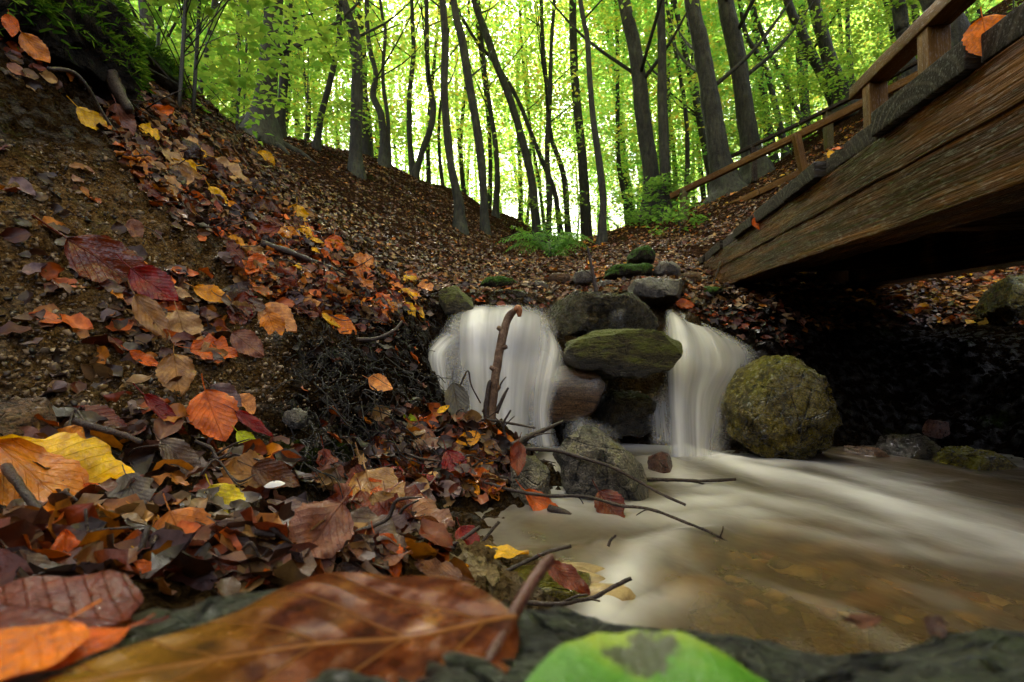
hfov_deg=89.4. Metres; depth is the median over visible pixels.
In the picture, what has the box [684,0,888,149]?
slim beech tree
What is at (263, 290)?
fallen leaf
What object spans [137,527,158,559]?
twig
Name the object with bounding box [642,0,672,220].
beech tree
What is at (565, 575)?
fallen leaf
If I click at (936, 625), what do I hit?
fallen leaf
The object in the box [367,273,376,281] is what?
fallen leaf
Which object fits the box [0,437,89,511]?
fallen leaf
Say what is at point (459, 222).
beech tree
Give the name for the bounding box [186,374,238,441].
fallen leaf
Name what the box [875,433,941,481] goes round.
rock
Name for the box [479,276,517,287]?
rock
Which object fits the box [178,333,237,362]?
fallen leaf
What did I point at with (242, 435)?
fallen leaf
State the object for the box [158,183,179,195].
fallen leaf
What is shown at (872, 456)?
rock
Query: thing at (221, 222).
twig
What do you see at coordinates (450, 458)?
fallen leaf
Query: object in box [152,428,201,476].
fallen leaf
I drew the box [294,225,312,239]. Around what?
fallen leaf
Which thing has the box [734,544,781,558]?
rock
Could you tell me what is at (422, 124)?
slim beech tree
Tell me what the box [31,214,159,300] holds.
fallen leaf
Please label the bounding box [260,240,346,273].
twig
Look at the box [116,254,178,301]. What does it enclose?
fallen leaf
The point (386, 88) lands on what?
slim beech tree
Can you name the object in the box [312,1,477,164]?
slim beech tree
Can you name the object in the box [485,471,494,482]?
fallen leaf
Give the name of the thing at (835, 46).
slim beech tree
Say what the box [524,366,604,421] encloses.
rock
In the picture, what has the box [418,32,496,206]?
slim beech tree
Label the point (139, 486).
fallen leaf
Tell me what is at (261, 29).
beech sapling
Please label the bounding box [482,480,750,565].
twig
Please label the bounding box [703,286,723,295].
rock
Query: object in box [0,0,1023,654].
ground
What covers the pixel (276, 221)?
fallen leaf
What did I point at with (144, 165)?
fallen leaf
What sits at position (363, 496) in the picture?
fallen leaf
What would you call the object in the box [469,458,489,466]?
twig
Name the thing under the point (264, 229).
fallen leaf
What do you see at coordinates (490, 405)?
stick
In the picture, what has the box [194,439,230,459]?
twig
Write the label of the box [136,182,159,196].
fallen leaf
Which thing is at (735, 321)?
leaf litter
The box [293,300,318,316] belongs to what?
fallen leaf
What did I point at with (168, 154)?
fallen leaf
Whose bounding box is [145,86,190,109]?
twig
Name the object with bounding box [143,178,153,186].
fallen leaf
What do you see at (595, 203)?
slim beech tree
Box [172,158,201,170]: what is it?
fallen leaf
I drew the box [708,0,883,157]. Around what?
slim beech tree
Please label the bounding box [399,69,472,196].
slim beech tree
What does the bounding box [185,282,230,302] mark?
fallen leaf
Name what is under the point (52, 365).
gravel
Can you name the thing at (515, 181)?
slim beech tree
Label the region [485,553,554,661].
twig
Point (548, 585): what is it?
rock
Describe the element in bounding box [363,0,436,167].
beech tree
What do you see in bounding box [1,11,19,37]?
fallen leaf
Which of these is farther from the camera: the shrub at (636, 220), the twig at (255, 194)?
the shrub at (636, 220)
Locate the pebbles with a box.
[498,500,1023,632]
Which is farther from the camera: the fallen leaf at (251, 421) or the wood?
the wood
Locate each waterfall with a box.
[430,337,449,391]
[465,307,523,436]
[538,336,556,446]
[669,314,724,462]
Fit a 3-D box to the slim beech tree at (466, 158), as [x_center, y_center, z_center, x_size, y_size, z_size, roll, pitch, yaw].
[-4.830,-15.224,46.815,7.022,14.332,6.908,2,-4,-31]
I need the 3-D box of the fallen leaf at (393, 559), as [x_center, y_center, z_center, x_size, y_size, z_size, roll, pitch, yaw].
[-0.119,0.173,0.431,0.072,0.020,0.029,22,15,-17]
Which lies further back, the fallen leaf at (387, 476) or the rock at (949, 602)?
the fallen leaf at (387, 476)
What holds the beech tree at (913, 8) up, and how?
on the ground
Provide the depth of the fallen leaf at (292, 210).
2.22 m
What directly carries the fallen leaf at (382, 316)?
on the leaf litter at (186, 551)
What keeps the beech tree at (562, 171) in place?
on the ground
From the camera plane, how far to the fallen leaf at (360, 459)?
0.86 m
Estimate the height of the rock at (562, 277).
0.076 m
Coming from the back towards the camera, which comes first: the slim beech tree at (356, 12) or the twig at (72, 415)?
the slim beech tree at (356, 12)
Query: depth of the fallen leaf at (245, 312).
1.14 m
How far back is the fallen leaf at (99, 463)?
0.58 m
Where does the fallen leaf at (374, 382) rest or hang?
on the root tangle
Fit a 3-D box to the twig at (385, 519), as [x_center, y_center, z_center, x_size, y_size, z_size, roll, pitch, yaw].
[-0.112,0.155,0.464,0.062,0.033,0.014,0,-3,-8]
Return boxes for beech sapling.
[116,0,300,97]
[125,3,328,145]
[129,0,352,116]
[134,0,382,121]
[148,0,366,126]
[226,0,380,146]
[504,193,587,237]
[690,44,819,156]
[725,39,854,154]
[773,0,918,101]
[807,0,991,105]
[851,0,1019,75]
[916,0,1021,58]
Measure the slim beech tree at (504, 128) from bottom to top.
16.088 m
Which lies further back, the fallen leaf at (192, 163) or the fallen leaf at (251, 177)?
the fallen leaf at (251, 177)
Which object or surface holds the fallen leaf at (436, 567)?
on the ground
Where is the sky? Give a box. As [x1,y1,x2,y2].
[181,0,870,240]
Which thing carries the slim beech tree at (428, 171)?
on the ground
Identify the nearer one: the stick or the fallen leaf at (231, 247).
the stick
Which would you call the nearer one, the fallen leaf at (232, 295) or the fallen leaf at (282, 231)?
the fallen leaf at (232, 295)
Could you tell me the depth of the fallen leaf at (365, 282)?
1.59 m
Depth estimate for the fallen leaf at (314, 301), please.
1.31 m
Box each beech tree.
[121,0,251,103]
[122,0,181,23]
[126,0,182,43]
[130,0,257,108]
[130,2,199,82]
[133,2,333,110]
[133,3,244,60]
[136,0,376,108]
[137,0,336,138]
[139,6,250,114]
[144,0,247,93]
[161,0,319,111]
[162,0,388,145]
[172,0,387,145]
[192,0,319,118]
[192,4,347,144]
[192,5,354,143]
[199,0,424,139]
[205,4,390,138]
[220,0,491,174]
[231,0,361,162]
[234,0,334,137]
[249,3,396,149]
[253,0,496,157]
[256,2,395,148]
[282,0,432,168]
[283,0,438,153]
[288,0,434,159]
[290,3,403,146]
[299,0,561,183]
[301,0,472,181]
[301,0,578,187]
[305,0,342,150]
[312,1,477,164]
[318,69,405,149]
[338,0,411,179]
[342,0,584,212]
[342,2,454,180]
[363,0,423,172]
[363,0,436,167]
[364,0,392,166]
[374,0,467,184]
[374,0,622,209]
[383,50,442,171]
[387,0,543,211]
[388,26,475,182]
[393,10,542,213]
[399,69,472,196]
[405,0,523,214]
[410,0,486,179]
[416,0,545,218]
[416,0,624,221]
[417,96,479,187]
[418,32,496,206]
[423,0,606,231]
[430,0,468,234]
[431,67,516,209]
[431,110,486,194]
[434,0,760,238]
[442,2,567,222]
[448,0,657,231]
[450,0,500,235]
[454,4,582,222]
[458,0,568,238]
[462,0,642,242]
[466,53,543,205]
[467,0,612,236]
[471,0,558,243]
[484,0,670,239]
[485,71,571,217]
[487,66,566,225]
[492,69,571,214]
[493,0,743,223]
[511,0,738,240]
[515,0,807,202]
[517,73,610,232]
[519,0,748,218]
[531,0,828,216]
[534,4,677,239]
[535,43,628,232]
[536,0,617,243]
[538,1,728,216]
[542,0,762,217]
[544,0,773,227]
[549,0,685,220]
[561,0,812,207]
[562,44,656,232]
[567,0,745,212]
[569,0,700,233]
[572,1,697,219]
[577,91,630,228]
[578,0,607,245]
[579,0,871,202]
[596,81,695,212]
[608,7,699,208]
[615,0,708,174]
[621,0,814,200]
[625,11,749,206]
[629,17,742,203]
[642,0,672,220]
[647,0,876,197]
[650,29,749,200]
[665,0,791,206]
[670,0,881,188]
[671,2,828,190]
[679,2,792,176]
[683,0,910,159]
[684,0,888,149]
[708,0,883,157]
[709,0,909,133]
[717,0,814,183]
[730,3,874,130]
[737,0,807,159]
[742,0,921,130]
[746,1,871,156]
[748,0,809,137]
[757,0,870,138]
[762,0,988,105]
[762,7,887,141]
[767,0,878,109]
[776,0,985,104]
[778,1,909,109]
[779,0,919,111]
[783,0,842,106]
[807,0,860,130]
[855,0,998,56]
[862,0,997,62]
[888,0,995,30]
[890,0,917,77]
[911,0,919,67]
[919,0,970,47]
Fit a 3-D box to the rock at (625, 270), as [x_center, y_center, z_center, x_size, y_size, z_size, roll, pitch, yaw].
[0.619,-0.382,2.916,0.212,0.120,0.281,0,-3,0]
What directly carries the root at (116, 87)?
attached to the earth hump
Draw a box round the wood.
[248,33,794,230]
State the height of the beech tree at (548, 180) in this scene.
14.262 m
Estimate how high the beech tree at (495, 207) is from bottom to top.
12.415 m
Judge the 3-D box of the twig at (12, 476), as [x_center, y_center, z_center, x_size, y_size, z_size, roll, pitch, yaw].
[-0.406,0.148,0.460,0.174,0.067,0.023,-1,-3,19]
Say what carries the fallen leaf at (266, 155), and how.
on the leaf litter at (252, 156)
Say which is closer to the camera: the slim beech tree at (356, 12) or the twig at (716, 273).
the twig at (716, 273)
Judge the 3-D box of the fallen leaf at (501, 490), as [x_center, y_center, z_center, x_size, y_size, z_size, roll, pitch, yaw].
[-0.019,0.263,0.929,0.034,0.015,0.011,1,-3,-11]
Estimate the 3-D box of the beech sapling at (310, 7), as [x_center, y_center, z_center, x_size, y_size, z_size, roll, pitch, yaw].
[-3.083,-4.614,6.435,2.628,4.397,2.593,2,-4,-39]
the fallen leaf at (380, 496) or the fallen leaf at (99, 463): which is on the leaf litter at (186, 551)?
the fallen leaf at (380, 496)
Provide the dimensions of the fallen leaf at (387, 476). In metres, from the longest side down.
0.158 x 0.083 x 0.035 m
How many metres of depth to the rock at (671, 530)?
0.91 m
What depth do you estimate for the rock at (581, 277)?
2.81 m
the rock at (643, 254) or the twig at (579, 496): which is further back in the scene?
the rock at (643, 254)
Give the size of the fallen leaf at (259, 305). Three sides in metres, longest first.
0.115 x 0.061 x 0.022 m
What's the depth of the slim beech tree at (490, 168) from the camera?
13.43 m
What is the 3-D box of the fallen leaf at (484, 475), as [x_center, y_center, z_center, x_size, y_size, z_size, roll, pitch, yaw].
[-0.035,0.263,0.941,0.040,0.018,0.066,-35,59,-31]
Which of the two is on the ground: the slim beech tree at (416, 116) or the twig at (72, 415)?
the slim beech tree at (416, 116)
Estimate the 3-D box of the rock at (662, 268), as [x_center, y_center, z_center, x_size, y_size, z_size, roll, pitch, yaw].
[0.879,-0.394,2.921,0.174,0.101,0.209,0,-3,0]
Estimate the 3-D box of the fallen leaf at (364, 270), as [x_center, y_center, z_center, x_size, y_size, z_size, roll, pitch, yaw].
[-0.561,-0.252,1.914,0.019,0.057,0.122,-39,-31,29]
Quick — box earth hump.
[0,0,155,103]
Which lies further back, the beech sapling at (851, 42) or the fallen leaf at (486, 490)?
the beech sapling at (851, 42)
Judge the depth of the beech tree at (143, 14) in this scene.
9.22 m
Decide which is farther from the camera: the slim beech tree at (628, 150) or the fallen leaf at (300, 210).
the slim beech tree at (628, 150)
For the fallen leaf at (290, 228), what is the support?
on the ground
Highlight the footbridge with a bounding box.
[697,0,1023,290]
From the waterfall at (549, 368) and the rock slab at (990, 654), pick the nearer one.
the rock slab at (990, 654)
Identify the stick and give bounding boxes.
[482,305,521,424]
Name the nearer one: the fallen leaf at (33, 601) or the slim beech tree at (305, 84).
the fallen leaf at (33, 601)
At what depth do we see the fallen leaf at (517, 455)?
0.92 m
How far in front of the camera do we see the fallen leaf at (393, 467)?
0.88 m
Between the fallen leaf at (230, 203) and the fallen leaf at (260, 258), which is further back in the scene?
the fallen leaf at (230, 203)
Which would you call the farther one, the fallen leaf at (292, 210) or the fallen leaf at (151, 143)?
the fallen leaf at (292, 210)
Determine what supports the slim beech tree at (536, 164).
on the ground
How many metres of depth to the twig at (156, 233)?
1.19 m
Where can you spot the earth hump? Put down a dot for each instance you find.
(91, 42)
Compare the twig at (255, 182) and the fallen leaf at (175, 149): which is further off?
the twig at (255, 182)
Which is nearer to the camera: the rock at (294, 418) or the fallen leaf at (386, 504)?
the fallen leaf at (386, 504)
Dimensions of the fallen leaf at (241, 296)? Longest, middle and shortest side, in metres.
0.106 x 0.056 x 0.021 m
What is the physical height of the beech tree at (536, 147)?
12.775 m
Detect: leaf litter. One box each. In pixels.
[0,35,537,595]
[136,0,1023,332]
[282,265,1023,451]
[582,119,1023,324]
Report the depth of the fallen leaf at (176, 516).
0.47 m
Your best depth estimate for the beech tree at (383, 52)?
8.98 m
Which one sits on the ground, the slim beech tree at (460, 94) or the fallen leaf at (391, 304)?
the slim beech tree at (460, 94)
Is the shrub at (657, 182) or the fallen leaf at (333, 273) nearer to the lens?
the fallen leaf at (333, 273)
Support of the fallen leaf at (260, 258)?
on the leaf litter at (186, 551)
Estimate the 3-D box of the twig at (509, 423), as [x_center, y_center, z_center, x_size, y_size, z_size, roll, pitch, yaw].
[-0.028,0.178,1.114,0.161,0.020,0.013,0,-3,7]
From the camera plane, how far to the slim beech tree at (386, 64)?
17.34 m
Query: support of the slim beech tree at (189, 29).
on the ground
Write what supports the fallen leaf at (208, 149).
on the leaf litter at (252, 156)
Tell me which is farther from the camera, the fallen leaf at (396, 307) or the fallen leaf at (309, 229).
the fallen leaf at (309, 229)
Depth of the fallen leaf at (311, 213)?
2.86 m
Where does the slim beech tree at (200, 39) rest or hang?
on the ground
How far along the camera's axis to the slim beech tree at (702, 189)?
16.96 m
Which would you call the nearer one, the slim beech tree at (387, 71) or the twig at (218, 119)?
the twig at (218, 119)
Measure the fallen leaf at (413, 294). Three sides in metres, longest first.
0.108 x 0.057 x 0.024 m
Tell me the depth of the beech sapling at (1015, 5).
6.85 m
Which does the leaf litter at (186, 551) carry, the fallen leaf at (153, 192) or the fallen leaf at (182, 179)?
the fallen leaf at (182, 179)
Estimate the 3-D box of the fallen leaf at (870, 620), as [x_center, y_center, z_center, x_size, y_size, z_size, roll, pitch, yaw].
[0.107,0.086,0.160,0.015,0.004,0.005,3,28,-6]
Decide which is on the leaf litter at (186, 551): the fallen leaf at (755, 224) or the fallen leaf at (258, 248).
the fallen leaf at (258, 248)
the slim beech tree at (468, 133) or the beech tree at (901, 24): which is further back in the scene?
the slim beech tree at (468, 133)
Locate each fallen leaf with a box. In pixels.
[0,432,134,483]
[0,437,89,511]
[0,539,50,565]
[0,570,169,629]
[0,599,101,679]
[0,613,154,681]
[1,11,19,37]
[12,21,50,62]
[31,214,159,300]
[43,572,519,681]
[51,404,126,426]
[51,529,83,551]
[57,425,85,438]
[66,95,106,129]
[82,477,98,487]
[106,95,136,135]
[106,465,156,503]
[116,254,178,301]
[121,345,157,365]
[125,214,144,237]
[126,501,159,524]
[127,280,170,338]
[129,149,148,173]
[130,559,151,573]
[133,383,184,429]
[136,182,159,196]
[138,123,159,139]
[139,135,162,158]
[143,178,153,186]
[146,114,166,130]
[148,103,174,116]
[152,106,167,122]
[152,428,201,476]
[153,493,214,529]
[155,342,196,396]
[157,141,190,172]
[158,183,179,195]
[159,131,171,145]
[162,130,209,158]
[164,168,182,193]
[166,301,203,334]
[168,164,186,187]
[169,163,196,184]
[169,163,204,179]
[172,139,187,149]
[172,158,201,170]
[173,143,183,157]
[174,129,204,144]
[174,168,194,185]
[175,286,198,306]
[178,122,193,132]
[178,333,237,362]
[183,136,201,148]
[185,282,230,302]
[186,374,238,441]
[189,350,224,362]
[191,346,227,359]
[200,152,227,180]
[200,334,218,364]
[201,143,213,156]
[203,378,241,406]
[204,474,245,513]
[205,179,227,203]
[206,515,259,551]
[210,562,270,585]
[211,224,223,236]
[211,290,265,315]
[215,156,249,183]
[220,449,264,487]
[223,404,272,436]
[224,196,245,219]
[224,326,263,357]
[225,233,244,245]
[225,236,243,258]
[227,291,255,324]
[228,281,262,321]
[231,227,253,238]
[232,301,255,318]
[232,425,260,454]
[235,285,254,316]
[235,292,252,321]
[237,457,299,488]
[238,163,261,191]
[240,393,255,413]
[241,168,259,187]
[241,243,266,256]
[241,259,266,269]
[245,250,269,274]
[249,274,263,285]
[250,194,281,212]
[250,204,275,225]
[251,220,281,238]
[252,286,273,295]
[252,298,296,332]
[254,149,274,165]
[254,224,279,237]
[258,498,301,512]
[259,308,284,335]
[263,271,276,280]
[271,218,286,225]
[273,266,296,276]
[277,222,299,235]
[277,276,299,287]
[278,223,296,237]
[281,238,291,257]
[288,239,306,246]
[288,485,355,558]
[289,194,304,220]
[291,204,309,220]
[291,298,320,309]
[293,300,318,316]
[294,219,304,227]
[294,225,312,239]
[300,225,311,234]
[305,209,317,217]
[311,247,320,253]
[311,461,348,494]
[312,237,323,242]
[316,238,344,246]
[316,307,340,328]
[316,437,337,466]
[320,249,330,258]
[323,265,338,281]
[323,475,353,505]
[324,229,342,250]
[325,539,412,565]
[326,313,356,334]
[328,559,361,571]
[330,457,370,482]
[336,285,353,300]
[336,547,387,571]
[344,269,364,279]
[344,473,381,498]
[346,454,363,476]
[347,453,405,497]
[350,506,405,549]
[351,478,369,508]
[351,534,389,569]
[352,252,379,266]
[352,442,367,464]
[357,277,373,289]
[360,269,374,278]
[360,500,388,516]
[362,373,392,390]
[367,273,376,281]
[367,486,398,512]
[368,481,428,510]
[371,299,394,311]
[371,497,411,523]
[371,521,403,575]
[372,306,390,326]
[373,492,454,527]
[375,288,391,300]
[375,428,398,442]
[380,267,391,281]
[380,309,391,324]
[383,463,405,475]
[383,481,398,498]
[387,298,397,310]
[387,301,394,312]
[389,281,402,288]
[391,510,412,532]
[393,294,405,302]
[394,472,403,477]
[396,447,408,461]
[397,473,438,509]
[398,288,417,297]
[403,271,416,282]
[403,414,416,420]
[404,297,415,315]
[405,270,417,279]
[406,422,435,439]
[408,288,420,299]
[414,300,424,318]
[414,558,474,580]
[417,280,433,290]
[420,469,434,488]
[437,405,449,412]
[441,440,466,471]
[444,371,469,414]
[455,519,479,544]
[456,430,482,445]
[469,482,479,494]
[478,446,498,464]
[479,447,495,463]
[479,479,494,494]
[480,473,496,481]
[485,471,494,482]
[485,544,528,558]
[493,483,509,491]
[510,432,525,475]
[515,479,565,521]
[526,630,765,681]
[537,553,589,594]
[592,479,624,523]
[676,298,694,308]
[752,214,759,229]
[838,613,881,628]
[838,614,868,625]
[923,615,947,637]
[961,7,1005,55]
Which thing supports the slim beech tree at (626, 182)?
on the ground
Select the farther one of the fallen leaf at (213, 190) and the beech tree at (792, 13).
the beech tree at (792, 13)
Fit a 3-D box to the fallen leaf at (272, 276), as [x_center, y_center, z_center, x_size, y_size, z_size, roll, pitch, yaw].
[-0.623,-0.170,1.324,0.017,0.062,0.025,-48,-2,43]
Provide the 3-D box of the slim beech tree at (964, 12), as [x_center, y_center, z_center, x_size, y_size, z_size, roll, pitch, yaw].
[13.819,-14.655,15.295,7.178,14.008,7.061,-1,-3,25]
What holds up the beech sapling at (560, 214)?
on the ground
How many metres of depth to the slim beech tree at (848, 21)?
12.99 m
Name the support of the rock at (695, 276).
on the ground
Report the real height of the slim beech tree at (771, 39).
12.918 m
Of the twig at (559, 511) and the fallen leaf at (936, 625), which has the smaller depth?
the fallen leaf at (936, 625)
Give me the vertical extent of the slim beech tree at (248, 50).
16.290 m
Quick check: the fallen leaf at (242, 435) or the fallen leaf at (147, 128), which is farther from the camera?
the fallen leaf at (147, 128)
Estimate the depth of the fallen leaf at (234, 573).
0.35 m
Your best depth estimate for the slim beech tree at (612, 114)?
17.47 m
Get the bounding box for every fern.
[496,223,594,256]
[592,210,638,230]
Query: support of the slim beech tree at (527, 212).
on the ground
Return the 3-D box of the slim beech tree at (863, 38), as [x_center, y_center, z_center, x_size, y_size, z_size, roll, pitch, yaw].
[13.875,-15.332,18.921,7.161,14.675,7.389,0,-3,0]
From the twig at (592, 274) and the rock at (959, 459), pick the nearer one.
the rock at (959, 459)
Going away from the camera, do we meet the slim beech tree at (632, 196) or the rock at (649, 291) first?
the rock at (649, 291)
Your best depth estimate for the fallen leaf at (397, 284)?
2.04 m
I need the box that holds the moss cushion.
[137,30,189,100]
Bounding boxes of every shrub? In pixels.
[610,206,660,225]
[624,166,703,218]
[646,193,710,234]
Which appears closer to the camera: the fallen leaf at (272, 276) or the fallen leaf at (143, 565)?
the fallen leaf at (143, 565)
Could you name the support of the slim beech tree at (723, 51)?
on the ground
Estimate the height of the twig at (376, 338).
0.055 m
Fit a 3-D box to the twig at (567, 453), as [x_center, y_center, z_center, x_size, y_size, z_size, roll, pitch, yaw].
[0.157,0.240,0.934,0.301,0.082,0.024,-1,-3,25]
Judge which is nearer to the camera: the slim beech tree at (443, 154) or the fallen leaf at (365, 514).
the fallen leaf at (365, 514)
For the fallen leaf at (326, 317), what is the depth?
1.31 m
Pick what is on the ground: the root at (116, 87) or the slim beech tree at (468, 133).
the slim beech tree at (468, 133)
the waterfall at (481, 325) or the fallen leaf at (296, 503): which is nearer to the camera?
the fallen leaf at (296, 503)
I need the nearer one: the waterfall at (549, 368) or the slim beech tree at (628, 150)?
the waterfall at (549, 368)
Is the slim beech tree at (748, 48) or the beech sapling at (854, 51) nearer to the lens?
the beech sapling at (854, 51)
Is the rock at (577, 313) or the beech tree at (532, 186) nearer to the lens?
the rock at (577, 313)
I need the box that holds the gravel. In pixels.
[0,137,425,482]
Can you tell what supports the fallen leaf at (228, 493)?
on the leaf litter at (186, 551)
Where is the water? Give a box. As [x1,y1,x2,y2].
[546,443,1023,623]
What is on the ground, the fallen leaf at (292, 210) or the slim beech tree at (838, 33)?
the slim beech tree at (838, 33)
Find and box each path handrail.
[670,71,917,221]
[731,9,1013,182]
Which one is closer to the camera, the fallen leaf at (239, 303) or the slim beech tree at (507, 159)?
the fallen leaf at (239, 303)
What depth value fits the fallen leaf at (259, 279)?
1.30 m
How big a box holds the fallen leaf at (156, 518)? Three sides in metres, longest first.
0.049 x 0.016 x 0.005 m
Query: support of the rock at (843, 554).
on the ground
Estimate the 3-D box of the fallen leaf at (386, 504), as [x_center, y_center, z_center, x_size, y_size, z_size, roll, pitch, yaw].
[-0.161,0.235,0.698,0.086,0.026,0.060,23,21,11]
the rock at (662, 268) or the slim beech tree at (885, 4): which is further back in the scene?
the slim beech tree at (885, 4)
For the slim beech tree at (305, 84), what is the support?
on the ground
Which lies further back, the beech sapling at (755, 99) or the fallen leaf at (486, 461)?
the beech sapling at (755, 99)
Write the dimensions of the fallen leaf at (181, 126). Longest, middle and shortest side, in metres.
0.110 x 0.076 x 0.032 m
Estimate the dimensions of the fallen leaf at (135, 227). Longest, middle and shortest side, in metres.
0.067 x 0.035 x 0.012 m
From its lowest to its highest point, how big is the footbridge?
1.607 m
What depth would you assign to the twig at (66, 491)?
0.49 m
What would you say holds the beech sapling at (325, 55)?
on the ground
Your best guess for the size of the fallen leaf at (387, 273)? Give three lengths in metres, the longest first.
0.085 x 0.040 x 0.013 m
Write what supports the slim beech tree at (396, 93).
on the ground
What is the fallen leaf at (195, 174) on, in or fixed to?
on the ground
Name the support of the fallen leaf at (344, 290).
on the leaf litter at (186, 551)
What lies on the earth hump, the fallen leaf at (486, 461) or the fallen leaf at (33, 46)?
the fallen leaf at (33, 46)
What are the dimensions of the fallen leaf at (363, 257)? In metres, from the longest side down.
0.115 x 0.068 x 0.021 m
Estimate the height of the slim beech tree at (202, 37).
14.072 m
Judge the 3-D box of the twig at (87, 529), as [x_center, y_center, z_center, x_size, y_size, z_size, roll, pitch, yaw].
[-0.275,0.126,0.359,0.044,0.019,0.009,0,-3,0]
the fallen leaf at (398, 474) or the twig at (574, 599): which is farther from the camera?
the fallen leaf at (398, 474)
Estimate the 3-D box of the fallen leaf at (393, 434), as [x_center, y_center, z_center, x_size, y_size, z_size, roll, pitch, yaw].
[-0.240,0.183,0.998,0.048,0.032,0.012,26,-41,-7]
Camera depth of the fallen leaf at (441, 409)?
1.10 m
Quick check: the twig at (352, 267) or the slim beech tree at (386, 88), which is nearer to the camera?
the twig at (352, 267)
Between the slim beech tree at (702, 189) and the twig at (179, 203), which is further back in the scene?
the slim beech tree at (702, 189)
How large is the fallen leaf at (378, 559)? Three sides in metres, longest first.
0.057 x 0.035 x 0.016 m
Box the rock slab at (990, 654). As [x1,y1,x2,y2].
[7,589,1023,681]
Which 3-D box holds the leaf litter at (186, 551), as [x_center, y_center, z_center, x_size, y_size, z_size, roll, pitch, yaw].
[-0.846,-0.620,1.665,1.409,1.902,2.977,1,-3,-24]
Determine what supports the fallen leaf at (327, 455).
on the leaf litter at (186, 551)
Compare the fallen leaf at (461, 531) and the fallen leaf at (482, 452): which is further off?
the fallen leaf at (482, 452)
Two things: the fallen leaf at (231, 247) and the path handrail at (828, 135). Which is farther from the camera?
the path handrail at (828, 135)
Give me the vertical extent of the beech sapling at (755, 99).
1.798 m
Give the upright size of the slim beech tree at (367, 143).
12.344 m
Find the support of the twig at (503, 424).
on the leaf litter at (186, 551)
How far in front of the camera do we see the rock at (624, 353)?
1.42 m
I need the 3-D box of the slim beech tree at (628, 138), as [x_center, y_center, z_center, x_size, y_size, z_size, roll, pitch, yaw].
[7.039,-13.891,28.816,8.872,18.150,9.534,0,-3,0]
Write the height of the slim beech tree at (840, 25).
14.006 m
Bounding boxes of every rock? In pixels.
[0,397,58,436]
[282,408,307,428]
[342,436,352,443]
[438,286,473,317]
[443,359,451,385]
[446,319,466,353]
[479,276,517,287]
[493,289,527,297]
[506,565,590,611]
[510,455,550,511]
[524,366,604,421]
[531,281,548,288]
[548,272,570,282]
[550,290,658,336]
[552,425,648,511]
[563,328,682,379]
[573,270,592,284]
[596,388,664,438]
[597,279,611,285]
[603,263,641,279]
[627,245,655,263]
[627,277,682,306]
[639,263,652,276]
[647,452,672,484]
[652,261,680,276]
[656,522,691,538]
[679,271,701,281]
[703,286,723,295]
[720,355,842,459]
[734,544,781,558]
[819,547,886,570]
[842,445,903,478]
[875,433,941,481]
[922,419,949,438]
[923,593,994,627]
[930,446,1023,490]
[972,275,1023,324]
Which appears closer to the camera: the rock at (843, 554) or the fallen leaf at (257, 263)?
the rock at (843, 554)
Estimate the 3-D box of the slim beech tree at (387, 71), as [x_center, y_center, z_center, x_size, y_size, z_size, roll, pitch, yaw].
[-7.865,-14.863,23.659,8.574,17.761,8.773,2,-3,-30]
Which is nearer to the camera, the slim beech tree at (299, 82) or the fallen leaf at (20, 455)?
the fallen leaf at (20, 455)
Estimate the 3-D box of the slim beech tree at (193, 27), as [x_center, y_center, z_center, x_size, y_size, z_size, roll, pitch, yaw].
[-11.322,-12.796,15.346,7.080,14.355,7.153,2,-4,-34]
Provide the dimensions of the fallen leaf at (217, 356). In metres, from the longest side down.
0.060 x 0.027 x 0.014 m
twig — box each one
[0,463,43,507]
[46,66,120,138]
[59,488,77,500]
[68,409,95,429]
[71,417,143,444]
[84,508,151,533]
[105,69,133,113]
[113,94,162,101]
[116,444,165,460]
[131,102,166,124]
[131,152,152,156]
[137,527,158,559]
[143,225,168,251]
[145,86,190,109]
[163,201,192,214]
[172,149,199,165]
[188,93,218,114]
[194,212,255,227]
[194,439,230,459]
[199,458,247,485]
[200,116,237,122]
[208,453,259,460]
[211,439,248,457]
[215,466,255,482]
[234,176,289,187]
[236,193,281,198]
[240,235,275,246]
[241,178,270,186]
[241,541,268,556]
[254,527,292,544]
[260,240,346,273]
[274,233,295,249]
[329,314,381,321]
[337,257,372,270]
[352,496,421,535]
[356,320,402,341]
[398,499,418,514]
[404,453,441,461]
[460,370,480,402]
[461,525,480,539]
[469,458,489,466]
[473,456,509,462]
[481,419,535,428]
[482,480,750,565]
[482,521,499,540]
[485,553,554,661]
[493,468,511,482]
[495,410,514,454]
[504,544,571,570]
[510,420,563,446]
[524,446,685,505]
[526,576,631,606]
[547,504,597,540]
[583,247,597,291]
[607,534,615,546]
[646,477,735,484]
[706,261,720,283]
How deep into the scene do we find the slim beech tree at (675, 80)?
16.34 m
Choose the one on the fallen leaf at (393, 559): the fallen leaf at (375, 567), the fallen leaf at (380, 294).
the fallen leaf at (375, 567)
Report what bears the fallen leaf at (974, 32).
on the footbridge
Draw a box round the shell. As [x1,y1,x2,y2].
[264,481,284,487]
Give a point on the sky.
(393, 164)
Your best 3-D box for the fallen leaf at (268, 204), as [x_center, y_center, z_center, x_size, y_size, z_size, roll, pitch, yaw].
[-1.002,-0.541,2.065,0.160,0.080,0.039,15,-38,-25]
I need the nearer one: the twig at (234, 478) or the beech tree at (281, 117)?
the twig at (234, 478)
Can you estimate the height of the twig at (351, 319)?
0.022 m
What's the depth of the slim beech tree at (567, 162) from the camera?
47.16 m
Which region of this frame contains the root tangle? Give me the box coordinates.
[265,302,467,500]
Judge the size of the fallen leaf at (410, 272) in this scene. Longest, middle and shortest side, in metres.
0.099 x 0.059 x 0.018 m
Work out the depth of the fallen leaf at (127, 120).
1.62 m
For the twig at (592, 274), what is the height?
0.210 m
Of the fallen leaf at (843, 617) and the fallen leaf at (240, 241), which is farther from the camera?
the fallen leaf at (240, 241)

